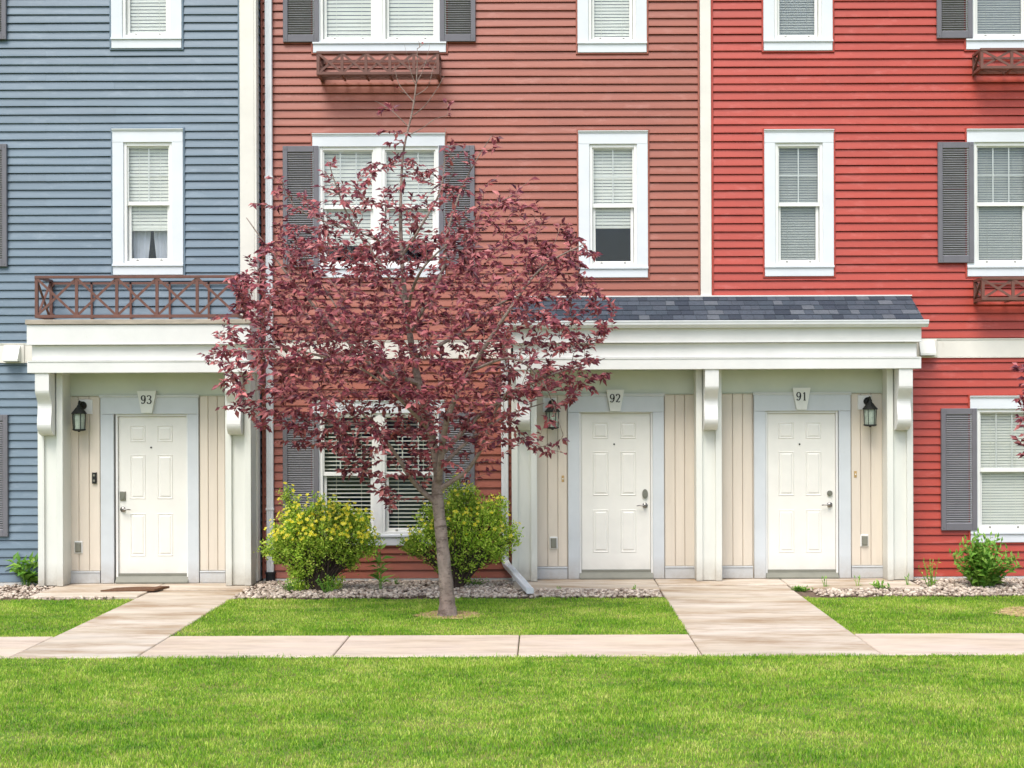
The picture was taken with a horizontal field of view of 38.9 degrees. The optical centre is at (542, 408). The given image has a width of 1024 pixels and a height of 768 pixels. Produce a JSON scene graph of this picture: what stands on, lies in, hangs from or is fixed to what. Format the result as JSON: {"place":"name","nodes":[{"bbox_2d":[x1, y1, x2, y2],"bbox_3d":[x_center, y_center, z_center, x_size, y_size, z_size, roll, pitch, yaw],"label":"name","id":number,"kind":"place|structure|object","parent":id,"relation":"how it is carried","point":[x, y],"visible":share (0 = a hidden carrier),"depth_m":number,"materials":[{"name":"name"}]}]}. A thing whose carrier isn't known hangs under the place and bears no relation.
{"place":"outdoors","nodes":[
{"label":"outdoors","id":0,"kind":"place"},
{"bbox_2d":[0,597,135,636],"bbox_3d":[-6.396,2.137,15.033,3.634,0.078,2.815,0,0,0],"label":"lawn grass","id":1,"kind":"structure","parent":0,"point":[17,605],"depth_m":15.25,"materials":[{"name":"green plant"}]},
{"bbox_2d":[10,591,243,658],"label":"front path","id":2,"kind":"structure","parent":0,"point":[139,626],"depth_m":14.26,"materials":[{"name":"concrete"}]},
{"bbox_2d":[169,596,689,636],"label":"lawn grass","id":3,"kind":"structure","parent":0,"point":[651,609],"depth_m":14.84,"materials":[{"name":"green plant"}]},
{"bbox_2d":[413,610,483,618],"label":"bare soil","id":4,"kind":"structure","parent":3,"relation":"on","point":[473,613],"depth_m":15.12,"materials":[{"name":"brown soil"}]},
{"bbox_2d":[196,39,622,615],"bbox_3d":[-1.409,-0.844,15.106,4.511,6.060,3.583,0,0,0],"label":"purple leaf tree","id":5,"kind":"object","parent":4,"relation":"on","point":[422,413],"visible":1,"depth_m":14.81,"materials":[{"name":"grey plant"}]},
{"bbox_2d":[0,650,1023,767],"bbox_3d":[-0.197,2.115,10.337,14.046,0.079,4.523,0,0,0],"label":"lawn grass","id":6,"kind":"structure","parent":0,"point":[260,709],"depth_m":10.32,"materials":[{"name":"green plant"}]},
{"bbox_2d":[0,633,1023,658],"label":"sidewalk","id":7,"kind":"structure","parent":0,"point":[374,646],"depth_m":13.08,"materials":[{"name":"concrete"}]},
{"bbox_2d":[658,586,880,656],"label":"front path","id":8,"kind":"structure","parent":0,"point":[745,620],"depth_m":14.36,"materials":[{"name":"concrete"}]},
{"bbox_2d":[802,593,1023,634],"bbox_3d":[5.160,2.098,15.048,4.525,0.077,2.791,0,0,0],"label":"lawn grass","id":9,"kind":"structure","parent":0,"point":[937,605],"depth_m":15.01,"materials":[{"name":"green plant"}]},
{"bbox_2d":[989,606,1023,615],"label":"bare soil","id":10,"kind":"structure","parent":9,"relation":"on","point":[1005,610],"depth_m":15.20,"materials":[{"name":"beige soil"}]},
{"bbox_2d":[1010,362,1023,458],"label":"purple leaf tree","id":11,"kind":"object","parent":10,"relation":"on","point":[1015,366],"visible":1,"depth_m":15.17,"materials":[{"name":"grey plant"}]},
{"label":"ground","id":12,"kind":"structure","parent":0,"visible":0},
{"bbox_2d":[0,585,133,600],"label":"garden bed","id":13,"kind":"object","parent":12,"relation":"on","point":[46,599],"visible":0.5,"depth_m":16.52,"materials":[{"name":"soil"}]},
{"bbox_2d":[5,550,37,585],"bbox_3d":[-6.324,1.947,17.654,0.514,0.456,0.531,0,0,0],"label":"leafy plant","id":14,"kind":"object","parent":13,"relation":"on","point":[23,574],"visible":0.94,"depth_m":17.63,"materials":[{"name":"green plant"}]},
{"bbox_2d":[0,583,56,598],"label":"river stones","id":15,"kind":"object","parent":13,"relation":"on","point":[24,593],"visible":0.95,"depth_m":17.05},
{"bbox_2d":[28,596,113,599],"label":"river stones","id":16,"kind":"object","parent":13,"relation":"on","point":[65,598],"visible":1,"depth_m":16.44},
{"bbox_2d":[29,583,253,599],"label":"porch slab","id":17,"kind":"structure","parent":12,"relation":"on","point":[86,590],"depth_m":17.12,"materials":[{"name":"concrete"}]},
{"bbox_2d":[101,586,168,591],"bbox_3d":[-4.794,2.119,17.065,0.734,0.031,0.295,0,0,-3],"label":"doormat","id":18,"kind":"object","parent":17,"relation":"on","point":[156,588],"visible":1,"depth_m":17.01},
{"bbox_2d":[0,0,284,586],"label":"townhouse","id":19,"kind":"structure","parent":12,"relation":"on","point":[130,137],"depth_m":17.73,"materials":[{"name":"blue wood"}]},
{"bbox_2d":[2,345,23,362],"bbox_3d":[-6.457,-0.662,17.653,0.250,0.220,0.120,0,0,0],"label":"dryer vent","id":20,"kind":"object","parent":19,"relation":"attached to","point":[13,353],"visible":1,"depth_m":17.65,"materials":[{"name":"paint"}]},
{"bbox_2d":[74,541,82,552],"bbox_3d":[-5.666,1.696,17.691,0.100,0.150,0.038,0,0,0],"label":"outlet cover","id":21,"kind":"object","parent":19,"relation":"attached to","point":[78,546],"visible":1,"depth_m":17.68,"materials":[{"name":"grey plastic"}]},
{"bbox_2d":[71,399,92,431],"bbox_3d":[-5.600,0.090,17.582,0.216,0.395,0.256,0,0,0],"label":"wall lantern","id":22,"kind":"object","parent":19,"relation":"attached to","point":[83,408],"depth_m":17.53,"materials":[{"name":"black metal"}]},
{"bbox_2d":[92,473,96,483],"bbox_3d":[-5.471,0.852,17.693,0.054,0.136,0.034,0,0,0],"label":"doorbell","id":23,"kind":"object","parent":19,"relation":"attached to","point":[94,478],"visible":1,"depth_m":17.68,"materials":[{"name":"black plastic"}]},
{"bbox_2d":[25,319,258,585],"bbox_3d":[-4.778,0.540,17.449,2.665,3.184,0.638,0,0,0],"label":"porch","id":24,"kind":"object","parent":19,"relation":"attached to","point":[62,350],"visible":0.83,"depth_m":17.27,"materials":[{"name":"paint"}]},
{"bbox_2d":[34,275,247,319],"bbox_3d":[-4.815,-1.320,17.453,2.424,0.511,0.543,0,0,0],"label":"balcony railing","id":25,"kind":"object","parent":24,"relation":"on","point":[76,281],"visible":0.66,"depth_m":17.19,"materials":[{"name":"brown metal"}]},
{"bbox_2d":[99,395,199,583],"bbox_3d":[-4.795,0.984,17.727,1.216,2.296,0.135,0,0,0],"label":"door","id":26,"kind":"structure","parent":19,"relation":"in","point":[158,458],"depth_m":17.74,"materials":[{"name":"paint"}]},
{"bbox_2d":[109,0,217,56],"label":"window","id":27,"kind":"structure","parent":19,"relation":"in","point":[133,24],"depth_m":17.73,"materials":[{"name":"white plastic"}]},
{"bbox_2d":[111,127,219,274],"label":"window","id":28,"kind":"structure","parent":19,"relation":"in","point":[148,181],"depth_m":17.73,"materials":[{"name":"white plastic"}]},
{"bbox_2d":[232,579,663,599],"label":"river stones","id":29,"kind":"object","parent":12,"relation":"on","point":[488,589],"visible":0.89,"depth_m":16.82,"materials":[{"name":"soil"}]},
{"bbox_2d":[278,578,297,592],"bbox_3d":[-2.948,2.068,16.939,0.264,0.191,0.174,0,0,23],"label":"leafy plant","id":30,"kind":"object","parent":29,"relation":"on","point":[289,587],"visible":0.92,"depth_m":16.93,"materials":[{"name":"green plant"}]},
{"bbox_2d":[253,482,384,590],"bbox_3d":[-2.616,1.532,17.048,1.549,1.353,0.625,0,0,0],"label":"flowering shrub","id":31,"kind":"object","parent":29,"relation":"on","point":[310,552],"visible":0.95,"depth_m":16.97,"materials":[{"name":"green plant"}]},
{"bbox_2d":[315,575,339,592],"bbox_3d":[-2.506,2.048,16.867,0.299,0.230,0.303,0,0,0],"label":"leafy plant","id":32,"kind":"object","parent":29,"relation":"on","point":[327,589],"visible":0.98,"depth_m":16.87,"materials":[{"name":"green plant"}]},
{"bbox_2d":[367,543,394,588],"bbox_3d":[-1.907,1.875,17.084,0.367,0.564,0.339,0,0,0],"label":"leafy plant","id":33,"kind":"object","parent":29,"relation":"on","point":[377,575],"visible":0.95,"depth_m":17.10,"materials":[{"name":"green plant"}]},
{"bbox_2d":[396,473,523,587],"bbox_3d":[-0.985,1.460,17.259,1.542,1.397,0.669,0,0,0],"label":"flowering shrub","id":34,"kind":"object","parent":29,"relation":"on","point":[471,552],"visible":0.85,"depth_m":17.18,"materials":[{"name":"green plant"}]},
{"bbox_2d":[467,574,489,584],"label":"leafy plant","id":35,"kind":"object","parent":29,"relation":"on","point":[475,582],"visible":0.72,"depth_m":17.53,"materials":[{"name":"green plant"}]},
{"bbox_2d":[260,0,699,582],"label":"townhouse","id":36,"kind":"structure","parent":12,"relation":"on","point":[588,110],"depth_m":17.99,"materials":[{"name":"red wood"}]},
{"bbox_2d":[264,0,275,580],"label":"downspout","id":37,"kind":"object","parent":36,"relation":"attached to","point":[270,573],"visible":0.82,"depth_m":17.91,"materials":[{"name":"white metal"}]},
{"bbox_2d":[316,51,440,81],"bbox_3d":[-2.007,-4.195,17.799,1.497,0.298,0.353,0,0,0],"label":"window guard","id":38,"kind":"object","parent":36,"relation":"attached to","point":[344,75],"visible":0.98,"depth_m":17.63,"materials":[{"name":"brown wood"}]},
{"bbox_2d":[311,131,446,278],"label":"window","id":39,"kind":"structure","parent":36,"relation":"in","point":[353,151],"depth_m":18.04,"materials":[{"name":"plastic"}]},
{"bbox_2d":[311,398,446,546],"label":"window","id":40,"kind":"structure","parent":36,"relation":"in","point":[389,525],"depth_m":18.08,"materials":[{"name":"plastic"}]},
{"bbox_2d":[311,0,447,54],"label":"window","id":41,"kind":"structure","parent":36,"relation":"in","point":[344,25],"depth_m":18.04,"materials":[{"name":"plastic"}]},
{"bbox_2d":[499,327,533,593],"bbox_3d":[-0.372,0.569,17.221,0.220,3.077,1.547,0,0,-12],"label":"downspout","id":42,"kind":"object","parent":36,"relation":"attached to","point":[519,579],"visible":0.44,"depth_m":17.91,"materials":[{"name":"white metal"}]},
{"bbox_2d":[543,398,559,429],"bbox_3d":[0.107,0.068,17.852,0.216,0.395,0.256,0,0,0],"label":"wall lantern","id":43,"kind":"object","parent":36,"relation":"attached to","point":[549,411],"depth_m":17.79,"materials":[{"name":"black metal"}]},
{"bbox_2d":[550,537,557,548],"bbox_3d":[0.135,1.666,17.961,0.100,0.150,0.038,0,0,0],"label":"outlet cover","id":44,"kind":"object","parent":36,"relation":"attached to","point":[553,542],"visible":1,"depth_m":17.95,"materials":[{"name":"grey plastic"}]},
{"bbox_2d":[567,129,649,278],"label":"window","id":45,"kind":"structure","parent":36,"relation":"in","point":[613,210],"depth_m":17.98,"materials":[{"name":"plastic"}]},
{"bbox_2d":[576,0,648,54],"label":"window","id":46,"kind":"structure","parent":36,"relation":"in","point":[602,26],"depth_m":17.98,"materials":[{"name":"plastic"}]},
{"bbox_2d":[567,393,664,578],"bbox_3d":[0.909,0.965,17.997,1.210,2.294,0.135,0,0,0],"label":"door","id":47,"kind":"structure","parent":36,"relation":"in","point":[616,458],"depth_m":18.01,"materials":[{"name":"paint"}]},
{"bbox_2d":[504,295,928,580],"bbox_3d":[2.083,0.355,17.683,5.082,3.505,0.710,0,0,0],"label":"porch","id":48,"kind":"object","parent":36,"relation":"attached to","point":[693,332],"visible":0.89,"depth_m":17.55,"materials":[{"name":"paint"}]},
{"bbox_2d":[513,578,924,591],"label":"porch slab","id":49,"kind":"structure","parent":12,"relation":"on","point":[652,584],"depth_m":17.52,"materials":[{"name":"concrete"}]},
{"bbox_2d":[690,0,1023,580],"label":"townhouse","id":50,"kind":"structure","parent":12,"relation":"on","point":[861,147],"depth_m":17.98,"materials":[{"name":"red wood"}]},
{"bbox_2d":[738,0,833,67],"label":"window","id":51,"kind":"structure","parent":50,"relation":"in","point":[788,26],"depth_m":17.98,"materials":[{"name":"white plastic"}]},
{"bbox_2d":[738,128,835,277],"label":"window","id":52,"kind":"structure","parent":50,"relation":"in","point":[798,168],"depth_m":17.98,"materials":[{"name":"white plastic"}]},
{"bbox_2d":[752,392,851,578],"bbox_3d":[3.217,0.953,17.997,1.218,2.302,0.135,0,0,0],"label":"door","id":53,"kind":"structure","parent":50,"relation":"in","point":[802,458],"depth_m":18.01,"materials":[{"name":"paint"}]},
{"bbox_2d":[860,534,868,546],"bbox_3d":[3.987,1.639,17.961,0.100,0.150,0.038,0,0,0],"label":"outlet cover","id":54,"kind":"object","parent":50,"relation":"attached to","point":[864,541],"visible":1,"depth_m":17.95,"materials":[{"name":"grey plastic"}]},
{"bbox_2d":[857,395,877,426],"bbox_3d":[4.011,0.036,17.852,0.216,0.395,0.256,0,0,0],"label":"wall lantern","id":55,"kind":"object","parent":50,"relation":"attached to","point":[867,406],"depth_m":17.80,"materials":[{"name":"black metal"}]},
{"bbox_2d":[917,339,936,356],"bbox_3d":[4.756,-0.743,17.903,0.250,0.220,0.120,0,0,0],"label":"dryer vent","id":56,"kind":"object","parent":50,"relation":"attached to","point":[926,347],"visible":0.91,"depth_m":17.90,"materials":[{"name":"paint"}]},
{"bbox_2d":[922,127,1023,277],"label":"window","id":57,"kind":"structure","parent":50,"relation":"in","point":[998,151],"depth_m":18.08,"materials":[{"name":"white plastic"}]},
{"bbox_2d":[922,0,1023,50],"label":"window","id":58,"kind":"structure","parent":50,"relation":"in","point":[996,23],"depth_m":18.08,"materials":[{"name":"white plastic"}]},
{"bbox_2d":[967,394,1023,543],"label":"window","id":59,"kind":"structure","parent":50,"relation":"in","point":[1000,473],"depth_m":18.08,"materials":[{"name":"white plastic"}]},
{"bbox_2d":[972,48,1023,75],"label":"window guard","id":60,"kind":"object","parent":50,"relation":"attached to","point":[1011,67],"visible":1,"depth_m":17.64,"materials":[{"name":"brown wood"}]},
{"bbox_2d":[973,277,1023,302],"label":"window guard","id":61,"kind":"object","parent":50,"relation":"attached to","point":[983,282],"visible":1,"depth_m":17.63,"materials":[{"name":"brown metal"}]},
{"bbox_2d":[795,582,1023,597],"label":"garden bed","id":62,"kind":"object","parent":12,"relation":"on","point":[809,594],"depth_m":16.60,"materials":[{"name":"soil"}]},
{"bbox_2d":[791,584,812,591],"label":"leafy plant","id":63,"kind":"object","parent":62,"relation":"on","point":[798,588],"visible":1,"depth_m":16.96,"materials":[{"name":"green plant"}]},
{"bbox_2d":[869,579,889,588],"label":"leafy plant","id":64,"kind":"object","parent":62,"relation":"on","point":[877,584],"visible":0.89,"depth_m":16.97,"materials":[{"name":"green plant"}]},
{"bbox_2d":[810,577,1023,596],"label":"river stones","id":65,"kind":"object","parent":62,"relation":"on","point":[963,586],"visible":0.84,"depth_m":16.80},
{"bbox_2d":[918,559,940,586],"bbox_3d":[4.601,1.951,17.255,0.286,0.371,0.178,0,0,16],"label":"leafy plant","id":66,"kind":"object","parent":62,"relation":"on","point":[931,579],"visible":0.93,"depth_m":17.23,"materials":[{"name":"green plant"}]},
{"bbox_2d":[949,528,1021,587],"bbox_3d":[5.252,1.771,17.189,0.792,0.730,0.729,0,0,28],"label":"leafy plant","id":67,"kind":"object","parent":62,"relation":"on","point":[987,570],"visible":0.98,"depth_m":17.13,"materials":[{"name":"green plant"}]}
]}

